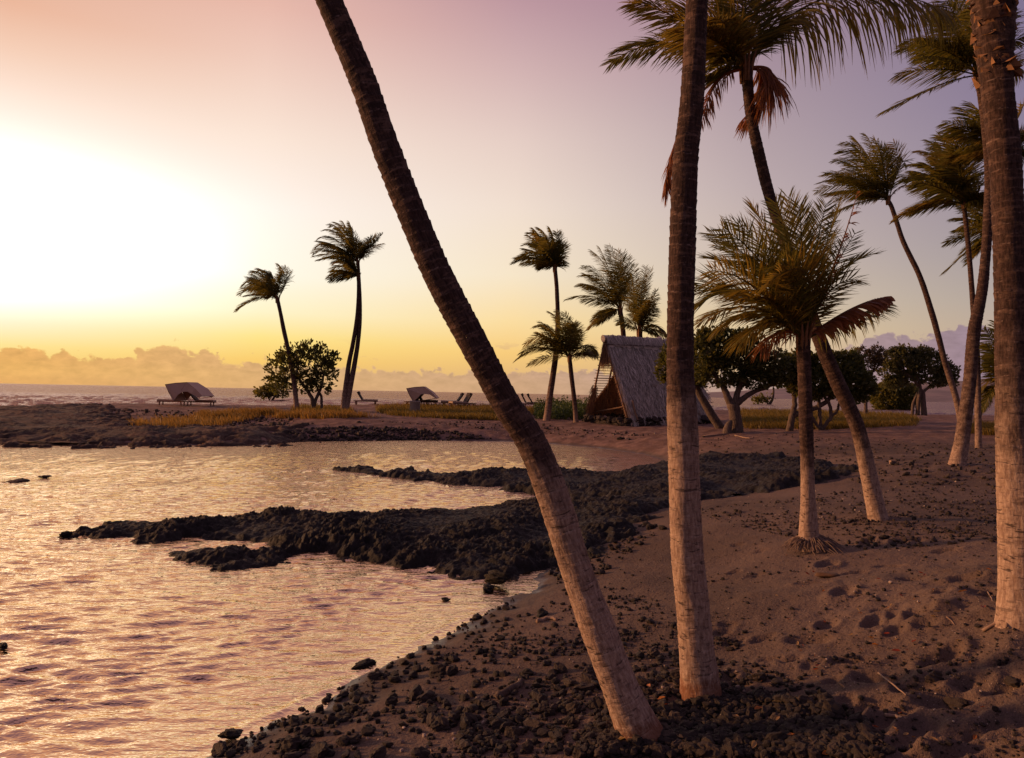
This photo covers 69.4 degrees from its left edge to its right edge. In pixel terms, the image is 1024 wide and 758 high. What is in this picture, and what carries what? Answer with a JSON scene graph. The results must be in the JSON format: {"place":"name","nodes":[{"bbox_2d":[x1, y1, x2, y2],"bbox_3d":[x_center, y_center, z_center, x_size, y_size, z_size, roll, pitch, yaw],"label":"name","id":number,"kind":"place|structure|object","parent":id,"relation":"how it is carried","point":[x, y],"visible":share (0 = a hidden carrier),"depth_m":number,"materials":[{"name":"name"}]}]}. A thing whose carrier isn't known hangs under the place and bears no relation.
{"place":"outdoors","nodes":[
{"label":"outdoors","id":0,"kind":"place"},
{"bbox_2d":[0,383,994,757],"bbox_3d":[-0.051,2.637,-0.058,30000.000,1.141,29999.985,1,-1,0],"label":"water","id":1,"kind":"structure","parent":0,"point":[120,647],"depth_m":9.58,"materials":[{"name":"liquid"}]},
{"bbox_2d":[217,728,243,739],"bbox_3d":[-2.063,2.622,5.451,0.160,0.080,0.132,1,-1,23],"label":"lava rock","id":2,"kind":"object","parent":1,"relation":"on","point":[232,733],"visible":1,"depth_m":5.42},
{"bbox_2d":[351,658,376,668],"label":"lava rock","id":3,"kind":"object","parent":1,"relation":"in","point":[366,662],"visible":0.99,"depth_m":6.96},
{"bbox_2d":[484,569,511,584],"bbox_3d":[-0.189,2.672,9.967,0.423,0.201,0.215,1,-1,19],"label":"lava rock","id":4,"kind":"object","parent":1,"relation":"on","point":[495,576],"visible":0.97,"depth_m":9.91,"materials":[{"name":"stone"}]},
{"bbox_2d":[0,0,1023,394],"label":"sky","id":5,"kind":"structure","parent":0,"point":[155,155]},
{"bbox_2d":[103,403,1023,757],"bbox_3d":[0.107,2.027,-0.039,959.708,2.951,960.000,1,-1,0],"label":"ground","id":6,"kind":"structure","parent":0,"point":[729,563],"depth_m":7.16,"materials":[{"name":"sand"}]},
{"bbox_2d":[19,440,98,444],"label":"reef slab","id":7,"kind":"structure","parent":6,"relation":"on","point":[37,442],"depth_m":31.63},
{"bbox_2d":[0,403,321,448],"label":"reef flat","id":8,"kind":"structure","parent":6,"relation":"on","point":[91,423],"depth_m":34.69,"materials":[{"name":"stone"}]},
{"bbox_2d":[157,394,184,404],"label":"sun lounger","id":9,"kind":"object","parent":6,"relation":"on","point":[164,400],"visible":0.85,"depth_m":57.53,"materials":[{"name":"brown wood"}]},
{"bbox_2d":[165,382,213,400],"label":"canopy hood","id":10,"kind":"object","parent":9,"relation":"attached to","point":[187,389],"visible":1,"depth_m":55.51,"materials":[{"name":"fabric"}]},
{"bbox_2d":[185,394,215,405],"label":"sun lounger","id":11,"kind":"object","parent":6,"relation":"on","point":[204,401],"visible":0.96,"depth_m":57.91,"materials":[{"name":"brown wood"}]},
{"bbox_2d":[212,740,226,754],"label":"lava stone","id":12,"kind":"object","parent":6,"relation":"on","point":[219,745],"visible":0.68,"depth_m":5.25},
{"bbox_2d":[128,406,380,426],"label":"dry grass","id":13,"kind":"structure","parent":6,"relation":"on","point":[220,417],"depth_m":44.94,"materials":[{"name":"plant"}]},
{"bbox_2d":[233,263,298,408],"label":"palm tree","id":14,"kind":"object","parent":6,"relation":"on","point":[267,286],"visible":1,"depth_m":51.98,"materials":[{"name":"green plant"}]},
{"bbox_2d":[252,380,288,399],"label":"beach bush","id":15,"kind":"object","parent":6,"relation":"on","point":[263,392],"visible":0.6,"depth_m":154.65,"materials":[{"name":"green plant"}]},
{"bbox_2d":[283,751,301,757],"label":"lava stone","id":16,"kind":"object","parent":6,"relation":"on","point":[296,754],"visible":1,"depth_m":4.83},
{"bbox_2d":[281,735,304,751],"bbox_3d":[-1.495,2.482,5.015,0.141,0.128,0.125,0,-1,35],"label":"lava stone","id":17,"kind":"object","parent":6,"relation":"on","point":[291,743],"visible":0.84,"depth_m":4.99,"materials":[{"name":"stone"}]},
{"bbox_2d":[261,338,341,408],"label":"beach tree","id":18,"kind":"object","parent":6,"relation":"on","point":[314,376],"visible":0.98,"depth_m":52.28,"materials":[{"name":"green plant"}]},
{"bbox_2d":[310,741,327,757],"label":"lava stone","id":19,"kind":"object","parent":6,"relation":"on","point":[319,750],"visible":1,"depth_m":4.84,"materials":[{"name":"stone"}]},
{"bbox_2d":[325,251,360,409],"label":"palm tree","id":20,"kind":"object","parent":6,"relation":"on","point":[347,263],"visible":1,"depth_m":50.89,"materials":[{"name":"brown plant"}]},
{"bbox_2d":[336,735,349,745],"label":"lava stone","id":21,"kind":"object","parent":6,"relation":"on","point":[343,740],"visible":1,"depth_m":5.00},
{"bbox_2d":[311,220,383,409],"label":"palm tree","id":22,"kind":"object","parent":6,"relation":"on","point":[359,250],"visible":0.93,"depth_m":51.01,"materials":[{"name":"green plant"}]},
{"bbox_2d":[344,704,358,713],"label":"lava stone","id":23,"kind":"object","parent":6,"relation":"on","point":[350,709],"visible":0.66,"depth_m":5.73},
{"bbox_2d":[349,733,361,743],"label":"lava stone","id":24,"kind":"object","parent":6,"relation":"on","point":[355,739],"visible":1,"depth_m":5.01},
{"bbox_2d":[353,391,377,404],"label":"sun lounger","id":25,"kind":"object","parent":6,"relation":"on","point":[366,400],"visible":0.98,"depth_m":62.02,"materials":[{"name":"brown wood"}]},
{"bbox_2d":[367,671,382,680],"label":"lava stone","id":26,"kind":"object","parent":6,"relation":"on","point":[374,676],"visible":0.93,"depth_m":6.47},
{"bbox_2d":[369,744,386,757],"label":"lava stone","id":27,"kind":"object","parent":6,"relation":"on","point":[380,751],"visible":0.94,"depth_m":4.75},
{"bbox_2d":[385,696,397,705],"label":"lava stone","id":28,"kind":"object","parent":6,"relation":"on","point":[391,700],"visible":0.84,"depth_m":5.74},
{"bbox_2d":[57,487,734,580],"bbox_3d":[-0.856,2.621,13.218,13.532,0.737,7.422,2,-1,-24],"label":"lava shelf","id":29,"kind":"object","parent":6,"relation":"on","point":[510,537],"visible":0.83,"depth_m":12.48,"materials":[{"name":"stone"}]},
{"bbox_2d":[410,401,420,411],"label":"litter bin","id":30,"kind":"object","parent":6,"relation":"on","point":[415,405],"visible":0.83,"depth_m":50.70,"materials":[{"name":"concrete"}]},
{"bbox_2d":[409,684,423,700],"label":"lava stone","id":31,"kind":"object","parent":6,"relation":"on","point":[416,691],"visible":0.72,"depth_m":5.83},
{"bbox_2d":[411,746,430,757],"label":"lava stone","id":32,"kind":"object","parent":6,"relation":"on","point":[420,752],"visible":1,"depth_m":4.72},
{"bbox_2d":[417,690,434,702],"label":"lava stone","id":33,"kind":"object","parent":6,"relation":"on","point":[425,696],"visible":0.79,"depth_m":5.75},
{"bbox_2d":[426,711,438,725],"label":"lava stone","id":34,"kind":"object","parent":6,"relation":"on","point":[430,719],"visible":0.55,"depth_m":5.29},
{"bbox_2d":[430,720,441,731],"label":"lava stone","id":35,"kind":"object","parent":6,"relation":"on","point":[435,725],"visible":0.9,"depth_m":5.15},
{"bbox_2d":[428,664,446,676],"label":"lava stone","id":36,"kind":"object","parent":6,"relation":"on","point":[437,670],"visible":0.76,"depth_m":6.41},
{"bbox_2d":[435,716,449,730],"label":"lava stone","id":37,"kind":"object","parent":6,"relation":"on","point":[444,721],"visible":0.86,"depth_m":5.18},
{"bbox_2d":[447,664,458,676],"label":"lava stone","id":38,"kind":"object","parent":6,"relation":"on","point":[452,670],"visible":1,"depth_m":6.34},
{"bbox_2d":[448,710,460,722],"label":"lava stone","id":39,"kind":"object","parent":6,"relation":"on","point":[454,716],"visible":0.84,"depth_m":5.29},
{"bbox_2d":[448,393,475,406],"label":"sun lounger","id":40,"kind":"object","parent":6,"relation":"on","point":[467,398],"visible":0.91,"depth_m":56.23,"materials":[{"name":"brown wood"}]},
{"bbox_2d":[458,739,471,749],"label":"lava stone","id":41,"kind":"object","parent":6,"relation":"on","point":[463,744],"visible":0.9,"depth_m":4.82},
{"bbox_2d":[460,716,470,729],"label":"lava stone","id":42,"kind":"object","parent":6,"relation":"on","point":[464,722],"visible":0.73,"depth_m":5.14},
{"bbox_2d":[315,0,662,740],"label":"palm tree","id":43,"kind":"object","parent":6,"relation":"on","point":[631,712],"visible":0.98,"depth_m":4.81,"materials":[{"name":"brown plant"}]},
{"bbox_2d":[491,717,504,729],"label":"lava stone","id":44,"kind":"object","parent":6,"relation":"on","point":[497,722],"visible":0.76,"depth_m":5.15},
{"bbox_2d":[493,678,524,698],"bbox_3d":[-0.011,2.442,5.812,0.083,0.090,0.372,0,-1,37],"label":"driftwood","id":45,"kind":"object","parent":6,"relation":"on","point":[507,690],"visible":0.94,"depth_m":5.76,"materials":[{"name":"wood"}]},
{"bbox_2d":[504,726,521,737],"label":"lava stone","id":46,"kind":"object","parent":6,"relation":"on","point":[510,731],"visible":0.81,"depth_m":5.01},
{"bbox_2d":[522,739,533,753],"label":"lava stone","id":47,"kind":"object","parent":6,"relation":"on","point":[527,746],"visible":1,"depth_m":4.75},
{"bbox_2d":[523,717,541,729],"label":"lava stone","id":48,"kind":"object","parent":6,"relation":"on","point":[531,722],"visible":0.91,"depth_m":5.14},
{"bbox_2d":[510,227,570,420],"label":"palm tree","id":49,"kind":"object","parent":6,"relation":"on","point":[546,253],"visible":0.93,"depth_m":46.31,"materials":[{"name":"green plant"}]},
{"bbox_2d":[536,703,548,713],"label":"lava stone","id":50,"kind":"object","parent":6,"relation":"on","point":[541,708],"visible":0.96,"depth_m":5.36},
{"bbox_2d":[114,409,996,549],"bbox_3d":[-3.397,2.681,37.286,22.842,1.314,55.959,2,-1,-39],"label":"beach rubble","id":51,"kind":"object","parent":6,"relation":"on","point":[385,435],"visible":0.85,"depth_m":15.56,"materials":[{"name":"stone"}]},
{"bbox_2d":[513,310,599,421],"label":"palm tree","id":52,"kind":"object","parent":6,"relation":"on","point":[564,343],"visible":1,"depth_m":44.63,"materials":[{"name":"green plant"}]},
{"bbox_2d":[554,662,567,673],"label":"lava stone","id":53,"kind":"object","parent":6,"relation":"on","point":[559,667],"visible":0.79,"depth_m":6.13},
{"bbox_2d":[533,395,589,419],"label":"ground cover","id":54,"kind":"object","parent":6,"relation":"on","point":[561,408],"visible":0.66,"depth_m":49.57,"materials":[{"name":"green plant"}]},
{"bbox_2d":[563,678,577,686],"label":"lava stone","id":55,"kind":"object","parent":6,"relation":"on","point":[568,682],"visible":0.94,"depth_m":5.83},
{"bbox_2d":[565,701,577,713],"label":"lava stone","id":56,"kind":"object","parent":6,"relation":"on","point":[572,707],"visible":0.83,"depth_m":5.33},
{"bbox_2d":[572,747,586,757],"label":"lava stone","id":57,"kind":"object","parent":6,"relation":"on","point":[579,753],"visible":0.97,"depth_m":4.61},
{"bbox_2d":[142,415,1022,752],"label":"coral chips","id":58,"kind":"object","parent":6,"relation":"on","point":[580,717],"visible":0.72,"depth_m":5.70,"materials":[{"name":"stone"}]},
{"bbox_2d":[573,682,596,691],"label":"lava stone","id":59,"kind":"object","parent":6,"relation":"on","point":[585,686],"visible":0.76,"depth_m":5.70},
{"bbox_2d":[580,673,595,682],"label":"lava stone","id":60,"kind":"object","parent":6,"relation":"on","point":[586,677],"visible":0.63,"depth_m":5.86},
{"bbox_2d":[332,451,858,500],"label":"lava ridge","id":61,"kind":"structure","parent":6,"relation":"on","point":[729,474],"depth_m":19.68,"materials":[{"name":"stone"}]},
{"bbox_2d":[590,696,603,708],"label":"lava stone","id":62,"kind":"object","parent":6,"relation":"on","point":[597,702],"visible":0.86,"depth_m":5.35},
{"bbox_2d":[593,746,603,757],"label":"lava stone","id":63,"kind":"object","parent":6,"relation":"on","point":[599,752],"visible":1,"depth_m":4.57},
{"bbox_2d":[562,243,635,335],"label":"palm tree","id":64,"kind":"object","parent":6,"relation":"on","point":[615,291],"visible":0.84,"depth_m":56.82,"materials":[{"name":"green plant"}]},
{"bbox_2d":[606,739,622,750],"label":"lava stone","id":65,"kind":"object","parent":6,"relation":"on","point":[615,744],"visible":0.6,"depth_m":4.64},
{"bbox_2d":[211,518,1023,757],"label":"pebbles","id":66,"kind":"object","parent":6,"relation":"on","point":[809,710],"visible":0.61,"depth_m":5.20,"materials":[{"name":"stone"}]},
{"bbox_2d":[632,734,642,746],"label":"lava stone","id":67,"kind":"object","parent":6,"relation":"on","point":[637,741],"visible":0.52,"depth_m":4.67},
{"bbox_2d":[613,263,666,337],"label":"palm tree","id":68,"kind":"object","parent":6,"relation":"on","point":[641,308],"visible":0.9,"depth_m":53.55,"materials":[{"name":"green plant"}]},
{"bbox_2d":[581,334,716,426],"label":"thatched hut","id":69,"kind":"object","parent":6,"relation":"on","point":[634,392],"visible":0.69,"depth_m":43.81,"materials":[{"name":"grey wicker"}]},
{"bbox_2d":[646,646,659,657],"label":"lava stone","id":70,"kind":"object","parent":6,"relation":"on","point":[653,652],"visible":0.91,"depth_m":6.33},
{"bbox_2d":[649,744,666,757],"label":"lava stone","id":71,"kind":"object","parent":6,"relation":"on","point":[657,748],"visible":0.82,"depth_m":4.57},
{"bbox_2d":[663,700,679,712],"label":"lava stone","id":72,"kind":"object","parent":6,"relation":"on","point":[673,705],"visible":0.59,"depth_m":5.07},
{"bbox_2d":[653,341,723,428],"bbox_3d":[9.353,0.242,39.031,3.888,5.065,2.316,1,-1,0],"label":"beach tree","id":73,"kind":"object","parent":6,"relation":"on","point":[715,420],"visible":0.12,"depth_m":38.90,"materials":[{"name":"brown plant"}]},
{"bbox_2d":[683,742,696,756],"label":"lava stone","id":74,"kind":"object","parent":6,"relation":"on","point":[691,746],"visible":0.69,"depth_m":4.54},
{"bbox_2d":[666,0,721,699],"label":"palm tree","id":75,"kind":"object","parent":6,"relation":"on","point":[699,673],"visible":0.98,"depth_m":5.34,"materials":[{"name":"brown plant"}]},
{"bbox_2d":[697,741,719,757],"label":"lava stone","id":76,"kind":"object","parent":6,"relation":"on","point":[707,745],"visible":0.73,"depth_m":4.51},
{"bbox_2d":[711,747,724,757],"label":"lava stone","id":77,"kind":"object","parent":6,"relation":"on","point":[717,754],"visible":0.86,"depth_m":4.44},
{"bbox_2d":[722,420,732,433],"bbox_3d":[10.305,2.325,35.426,0.504,0.756,0.512,1,-1,0],"label":"tree stump","id":78,"kind":"object","parent":6,"relation":"on","point":[727,427],"visible":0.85,"depth_m":35.28,"materials":[{"name":"wood"}]},
{"bbox_2d":[722,738,736,757],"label":"lava stone","id":79,"kind":"object","parent":6,"relation":"on","point":[728,744],"visible":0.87,"depth_m":4.44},
{"bbox_2d":[693,325,795,432],"bbox_3d":[10.984,0.053,35.806,5.395,5.385,2.489,1,-1,0],"label":"beach tree","id":80,"kind":"object","parent":6,"relation":"on","point":[711,361],"visible":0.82,"depth_m":35.43,"materials":[{"name":"green plant"}]},
{"bbox_2d":[751,673,766,682],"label":"lava stone","id":81,"kind":"object","parent":6,"relation":"on","point":[758,677],"visible":0.98,"depth_m":5.50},
{"bbox_2d":[751,386,780,403],"bbox_3d":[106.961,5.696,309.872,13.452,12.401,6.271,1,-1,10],"label":"bush","id":82,"kind":"object","parent":6,"relation":"on","point":[761,399],"visible":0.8,"depth_m":309.76,"materials":[{"name":"green plant"}]},
{"bbox_2d":[761,705,772,717],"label":"lava stone","id":83,"kind":"object","parent":6,"relation":"on","point":[766,711],"visible":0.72,"depth_m":4.92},
{"bbox_2d":[762,730,786,741],"bbox_3d":[1.606,2.215,4.501,0.149,0.148,0.122,-2,10,-20],"label":"lava stone","id":84,"kind":"object","parent":6,"relation":"on","point":[782,735],"visible":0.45,"depth_m":4.49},
{"bbox_2d":[598,0,962,520],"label":"palm tree","id":85,"kind":"object","parent":6,"relation":"on","point":[733,38],"visible":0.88,"depth_m":10.68,"materials":[{"name":"green plant"}]},
{"bbox_2d":[694,187,898,554],"bbox_3d":[3.610,-0.150,9.423,3.011,4.893,2.282,1,-1,0],"label":"palm tree","id":86,"kind":"object","parent":6,"relation":"on","point":[785,298],"visible":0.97,"depth_m":9.31,"materials":[{"name":"green plant"}]},
{"bbox_2d":[793,741,806,757],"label":"lava stone","id":87,"kind":"object","parent":6,"relation":"on","point":[800,745],"visible":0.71,"depth_m":4.32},
{"bbox_2d":[796,695,815,703],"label":"lava stone","id":88,"kind":"object","parent":6,"relation":"on","point":[803,699],"visible":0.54,"depth_m":4.98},
{"bbox_2d":[804,729,820,737],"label":"lava stone","id":89,"kind":"object","parent":6,"relation":"on","point":[810,732],"visible":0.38,"depth_m":4.48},
{"bbox_2d":[807,748,822,757],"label":"lava stone","id":90,"kind":"object","parent":6,"relation":"on","point":[812,752],"visible":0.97,"depth_m":4.25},
{"bbox_2d":[814,572,839,577],"bbox_3d":[3.442,2.144,8.068,0.278,0.066,0.182,1,-1,0],"label":"coconut husk","id":91,"kind":"object","parent":6,"relation":"on","point":[825,574],"visible":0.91,"depth_m":8.04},
{"bbox_2d":[779,345,881,430],"bbox_3d":[15.712,0.525,36.718,5.402,4.408,2.304,1,-1,0],"label":"beach tree","id":92,"kind":"object","parent":6,"relation":"on","point":[852,366],"visible":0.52,"depth_m":36.39,"materials":[{"name":"green plant"}]},
{"bbox_2d":[822,698,845,716],"bbox_3d":[2.055,2.117,4.728,0.136,0.131,0.112,9,-4,6],"label":"lava stone","id":93,"kind":"object","parent":6,"relation":"on","point":[833,706],"visible":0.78,"depth_m":4.70,"materials":[{"name":"stone"}]},
{"bbox_2d":[853,741,868,757],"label":"lava stone","id":94,"kind":"object","parent":6,"relation":"on","point":[859,746],"visible":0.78,"depth_m":4.11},
{"bbox_2d":[856,722,877,732],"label":"lava stone","id":95,"kind":"object","parent":6,"relation":"on","point":[862,726],"visible":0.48,"depth_m":4.41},
{"bbox_2d":[846,341,888,414],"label":"beach tree","id":96,"kind":"object","parent":6,"relation":"on","point":[875,359],"visible":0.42,"depth_m":54.68,"materials":[{"name":"green plant"}]},
{"bbox_2d":[856,730,881,745],"bbox_3d":[2.088,2.092,4.308,0.114,0.070,0.122,1,-1,-8],"label":"lava stone","id":97,"kind":"object","parent":6,"relation":"on","point":[872,737],"visible":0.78,"depth_m":4.27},
{"bbox_2d":[813,133,959,416],"bbox_3d":[19.168,-5.389,37.550,7.367,15.735,4.725,1,-1,24],"label":"palm tree","id":98,"kind":"object","parent":6,"relation":"on","point":[869,182],"visible":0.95,"depth_m":37.99,"materials":[{"name":"green plant"}]},
{"bbox_2d":[869,381,917,409],"bbox_3d":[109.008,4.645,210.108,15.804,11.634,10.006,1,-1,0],"label":"beach bush","id":99,"kind":"object","parent":6,"relation":"on","point":[900,399],"visible":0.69,"depth_m":207.49,"materials":[{"name":"green plant"}]},
{"bbox_2d":[875,342,961,415],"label":"beach tree","id":100,"kind":"object","parent":6,"relation":"on","point":[914,360],"visible":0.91,"depth_m":65.62,"materials":[{"name":"green plant"}]},
{"bbox_2d":[925,670,943,682],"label":"lava rock","id":101,"kind":"object","parent":6,"relation":"on","point":[933,676],"visible":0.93,"depth_m":4.94,"materials":[{"name":"stone"}]},
{"bbox_2d":[889,131,983,447],"bbox_3d":[14.921,-3.214,25.732,3.602,11.407,3.434,1,-1,0],"label":"palm tree","id":102,"kind":"object","parent":6,"relation":"on","point":[953,186],"visible":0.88,"depth_m":25.43,"materials":[{"name":"green plant"}]},
{"bbox_2d":[876,0,1023,465],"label":"palm tree","id":103,"kind":"object","parent":6,"relation":"on","point":[956,55],"visible":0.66,"depth_m":17.08,"materials":[{"name":"brown plant"}]},
{"bbox_2d":[943,696,968,708],"bbox_3d":[2.812,2.050,4.680,0.110,0.089,0.151,2,-1,-22],"label":"lava rock","id":104,"kind":"object","parent":6,"relation":"on","point":[952,702],"visible":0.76,"depth_m":4.66,"materials":[{"name":"stone"}]},
{"bbox_2d":[940,201,992,275],"bbox_3d":[22.730,-3.011,35.795,3.294,12.193,3.432,1,-1,14],"label":"palm tree","id":105,"kind":"object","parent":6,"relation":"on","point":[975,226],"visible":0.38,"depth_m":36.22,"materials":[{"name":"green plant"}]},
{"bbox_2d":[936,98,1023,169],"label":"palm tree","id":106,"kind":"object","parent":6,"relation":"on","point":[972,140],"visible":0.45,"depth_m":23.91,"materials":[{"name":"green plant"}]},
{"bbox_2d":[972,320,994,423],"bbox_3d":[16.960,0.076,25.990,3.774,4.776,2.052,2,-1,-28],"label":"tree","id":107,"kind":"object","parent":6,"relation":"on","point":[987,361],"visible":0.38,"depth_m":25.75,"materials":[{"name":"green plant"}]},
{"bbox_2d":[966,0,1023,630],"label":"palm tree","id":108,"kind":"object","parent":6,"relation":"on","point":[994,28],"visible":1,"depth_m":5.37,"materials":[{"name":"brown plant"}]},
{"bbox_2d":[1003,676,1019,687],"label":"lava rock","id":109,"kind":"object","parent":6,"relation":"on","point":[1011,681],"visible":0.98,"depth_m":4.69,"materials":[{"name":"stone"}]},
{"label":"sun lounger","id":110,"kind":"object","parent":6,"relation":"on","visible":0},
{"bbox_2d":[406,386,438,400],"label":"canopy hood","id":111,"kind":"object","parent":110,"relation":"on","point":[414,393],"visible":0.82,"depth_m":57.10,"materials":[{"name":"fabric"}]},
{"bbox_2d":[290,401,994,434],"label":"beach grass","id":112,"kind":"structure","parent":0,"point":[766,418],"depth_m":47.02,"materials":[{"name":"green plant"}]},
{"bbox_2d":[706,380,994,402],"bbox_3d":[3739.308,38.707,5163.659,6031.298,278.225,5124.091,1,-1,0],"label":"hills","id":113,"kind":"structure","parent":0,"point":[941,394],"depth_m":5214.33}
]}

